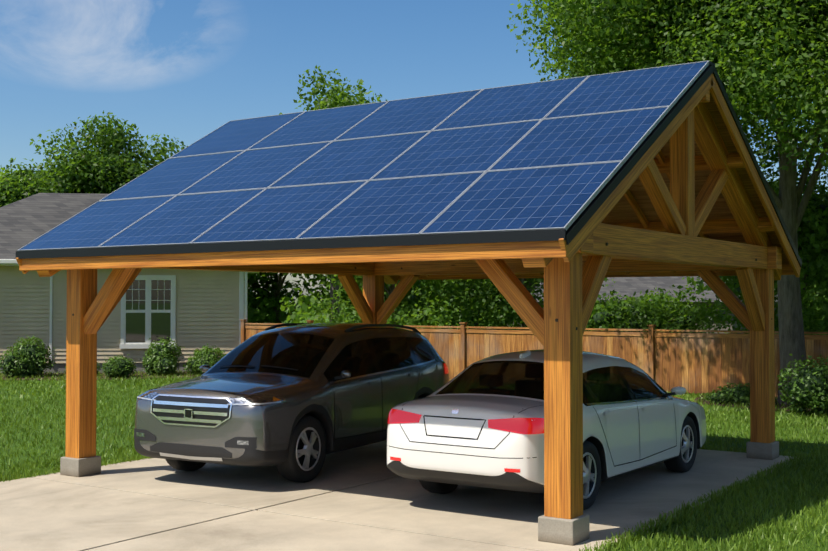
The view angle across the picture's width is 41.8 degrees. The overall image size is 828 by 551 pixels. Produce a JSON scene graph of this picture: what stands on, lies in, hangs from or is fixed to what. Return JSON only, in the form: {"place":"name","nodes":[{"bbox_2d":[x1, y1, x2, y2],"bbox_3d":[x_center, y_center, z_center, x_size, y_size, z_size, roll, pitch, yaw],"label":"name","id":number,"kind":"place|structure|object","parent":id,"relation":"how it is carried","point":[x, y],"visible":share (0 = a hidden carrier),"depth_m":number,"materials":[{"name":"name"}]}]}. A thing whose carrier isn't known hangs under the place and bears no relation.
{"place":"outdoors","nodes":[
{"label":"outdoors","id":0,"kind":"place"},
{"bbox_2d":[0,266,244,362],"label":"house walls","id":1,"kind":"structure","parent":0,"point":[207,306],"depth_m":30.09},
{"bbox_2d":[0,193,258,272],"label":"house roof","id":2,"kind":"structure","parent":1,"relation":"on","point":[25,221],"depth_m":31.73,"materials":[{"name":"grey"}]},
{"bbox_2d":[0,259,17,263],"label":"rain gutter","id":3,"kind":"object","parent":2,"relation":"attached to","point":[8,261],"depth_m":29.21,"materials":[{"name":"white metal"}]},
{"bbox_2d":[120,275,175,348],"bbox_3d":[-7.404,1.011,30.189,1.530,2.040,0.105,0,-1,-8],"label":"window frame","id":4,"kind":"object","parent":1,"relation":"in","point":[147,311],"visible":0.85,"depth_m":30.18,"materials":[{"name":"white wood"}]},
{"bbox_2d":[126,280,170,342],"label":"window panes","id":5,"kind":"structure","parent":4,"relation":"in","point":[160,326],"depth_m":30.21,"materials":[{"name":"clear glass"}]},
{"bbox_2d":[126,280,170,309],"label":"window muntins","id":6,"kind":"object","parent":4,"relation":"attached to","point":[132,289],"visible":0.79,"depth_m":30.22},
{"bbox_2d":[49,271,247,360],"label":"house trim","id":7,"kind":"structure","parent":1,"relation":"attached to","point":[242,309],"depth_m":30.44,"materials":[{"name":"white wood"}]},
{"bbox_2d":[0,303,827,550],"bbox_3d":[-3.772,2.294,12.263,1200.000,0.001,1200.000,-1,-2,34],"label":"lawn","id":8,"kind":"structure","parent":0,"point":[811,545],"depth_m":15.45,"materials":[{"name":"green plant"}]},
{"bbox_2d":[0,129,111,206],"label":"tree","id":9,"kind":"object","parent":8,"relation":"on","point":[18,185],"visible":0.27,"depth_m":43.08,"materials":[{"name":"green plant"}]},
{"bbox_2d":[0,362,189,372],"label":"house foundation","id":10,"kind":"object","parent":8,"relation":"on","point":[58,367],"depth_m":30.03,"materials":[{"name":"grey concrete"}]},
{"bbox_2d":[0,372,193,379],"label":"garden bed","id":11,"kind":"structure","parent":8,"relation":"on","point":[43,377],"depth_m":28.48,"materials":[{"name":"brown soil"}]},
{"bbox_2d":[0,335,56,377],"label":"shrub","id":12,"kind":"object","parent":11,"relation":"on","point":[27,359],"visible":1,"depth_m":28.15,"materials":[{"name":"green plant"}]},
{"bbox_2d":[101,354,136,377],"bbox_3d":[-7.647,2.350,28.107,0.888,0.622,0.869,0,-1,-4],"label":"shrub","id":13,"kind":"object","parent":11,"relation":"on","point":[118,367],"visible":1,"depth_m":27.88,"materials":[{"name":"green plant"}]},
{"bbox_2d":[140,336,184,375],"bbox_3d":[-6.698,2.166,29.156,1.338,1.055,1.285,-1,-2,34],"label":"shrub","id":14,"kind":"object","parent":11,"relation":"on","point":[160,359],"visible":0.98,"depth_m":28.89,"materials":[{"name":"green plant"}]},
{"bbox_2d":[183,343,225,375],"bbox_3d":[-5.609,2.262,29.281,1.322,0.872,1.317,1,-2,-41],"label":"shrub","id":15,"kind":"object","parent":11,"relation":"on","point":[208,356],"visible":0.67,"depth_m":28.97,"materials":[{"name":"green plant"}]},
{"bbox_2d":[28,110,187,193],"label":"tree","id":16,"kind":"object","parent":8,"relation":"on","point":[123,169],"visible":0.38,"depth_m":44.49,"materials":[{"name":"green plant"}]},
{"bbox_2d":[247,274,292,325],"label":"horizon tree","id":17,"kind":"object","parent":8,"relation":"on","point":[265,310],"visible":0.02,"depth_m":60.57,"materials":[{"name":"green plant"}]},
{"bbox_2d":[247,272,355,325],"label":"horizon tree","id":18,"kind":"object","parent":8,"relation":"on","point":[252,306],"depth_m":60.93,"materials":[{"name":"green plant"}]},
{"bbox_2d":[279,65,386,321],"bbox_3d":[-2.451,-1.893,38.015,8.771,9.891,8.903,-1,-2,34],"label":"tree","id":19,"kind":"object","parent":8,"relation":"on","point":[342,98],"depth_m":36.01,"materials":[{"name":"green plant"}]},
{"bbox_2d":[279,273,480,328],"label":"horizon tree","id":20,"kind":"object","parent":8,"relation":"on","point":[305,309],"visible":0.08,"depth_m":55.68,"materials":[{"name":"green plant"}]},
{"bbox_2d":[0,440,794,550],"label":"concrete slab","id":21,"kind":"object","parent":8,"relation":"on","point":[363,498],"visible":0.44,"depth_m":10.24,"materials":[{"name":"grey concrete"}]},
{"bbox_2d":[134,323,449,482],"bbox_3d":[-1.278,1.431,13.301,2.174,1.684,4.485,-1,-2,29],"label":"suv","id":22,"kind":"object","parent":21,"relation":"on","point":[295,402],"visible":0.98,"depth_m":12.05,"materials":[{"name":"grey paint"}]},
{"bbox_2d":[16,61,801,545],"bbox_3d":[0.297,0.056,12.964,6.704,4.427,6.913,-1,-2,34],"label":"carport","id":23,"kind":"object","parent":21,"relation":"on","point":[574,191],"visible":1,"depth_m":11.13,"materials":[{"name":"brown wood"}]},
{"bbox_2d":[387,349,705,509],"bbox_3d":[1.633,1.508,11.717,2.114,1.456,4.675,-1,-2,34],"label":"sedan","id":24,"kind":"object","parent":21,"relation":"on","point":[479,423],"visible":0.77,"depth_m":10.29,"materials":[{"name":"white paint"}]},
{"bbox_2d":[308,274,492,328],"bbox_3d":[-0.354,-0.409,32.294,7.492,6.661,5.472,-1,-2,34],"label":"tree","id":25,"kind":"object","parent":8,"relation":"on","point":[424,314],"visible":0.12,"depth_m":30.99,"materials":[{"name":"green plant"}]},
{"bbox_2d":[422,283,506,328],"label":"horizon tree","id":26,"kind":"object","parent":8,"relation":"on","point":[469,323],"depth_m":61.59,"materials":[{"name":"green plant"}]},
{"bbox_2d":[476,279,543,326],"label":"horizon tree","id":27,"kind":"object","parent":8,"relation":"on","point":[488,297],"depth_m":58.44,"materials":[{"name":"green plant"}]},
{"bbox_2d":[413,277,616,330],"bbox_3d":[2.921,-0.299,30.646,7.120,6.376,5.924,-1,-2,34],"label":"tree","id":28,"kind":"object","parent":8,"relation":"on","point":[495,296],"visible":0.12,"depth_m":30.05,"materials":[{"name":"green plant"}]},
{"bbox_2d":[240,319,827,396],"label":"fence","id":29,"kind":"object","parent":8,"relation":"on","point":[696,363],"visible":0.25,"depth_m":23.56,"materials":[{"name":"brown wood"}]},
{"bbox_2d":[585,284,731,332],"bbox_3d":[5.851,1.573,28.995,5.395,2.567,4.322,-1,-2,34],"label":"hedge tree","id":30,"kind":"object","parent":8,"relation":"on","point":[640,312],"visible":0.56,"depth_m":27.92,"materials":[{"name":"green plant"}]},
{"bbox_2d":[506,0,827,404],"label":"tree","id":31,"kind":"object","parent":8,"relation":"on","point":[764,56],"visible":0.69,"depth_m":18.16,"materials":[{"name":"green plant"}]},
{"bbox_2d":[677,155,827,334],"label":"tree","id":32,"kind":"object","parent":8,"relation":"on","point":[812,232],"visible":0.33,"depth_m":23.75,"materials":[{"name":"green plant"}]},
{"bbox_2d":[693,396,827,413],"bbox_3d":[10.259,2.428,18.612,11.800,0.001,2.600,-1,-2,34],"label":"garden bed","id":33,"kind":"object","parent":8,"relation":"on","point":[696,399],"depth_m":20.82,"materials":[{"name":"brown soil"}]},
{"bbox_2d":[701,382,749,404],"bbox_3d":[6.267,2.288,21.128,1.152,0.423,1.111,-1,-2,34],"label":"shrub","id":34,"kind":"object","parent":33,"relation":"on","point":[737,394],"visible":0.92,"depth_m":20.87,"materials":[{"name":"green plant"}]},
{"bbox_2d":[777,354,827,414],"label":"shrub","id":35,"kind":"object","parent":33,"relation":"on","point":[808,387],"visible":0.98,"depth_m":18.80,"materials":[{"name":"green plant"}]},
{"bbox_2d":[774,177,827,326],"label":"horizon tree","id":36,"kind":"object","parent":8,"relation":"on","point":[813,290],"depth_m":54.43,"materials":[{"name":"green plant"}]},
{"bbox_2d":[0,0,827,301],"label":"sky","id":37,"kind":"structure","parent":0,"point":[184,70],"materials":[{"name":"blue"}]},
{"bbox_2d":[499,276,777,333],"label":"neighboring roof","id":38,"kind":"structure","parent":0,"point":[627,286],"depth_m":44.86,"materials":[{"name":"grey"}]}
]}

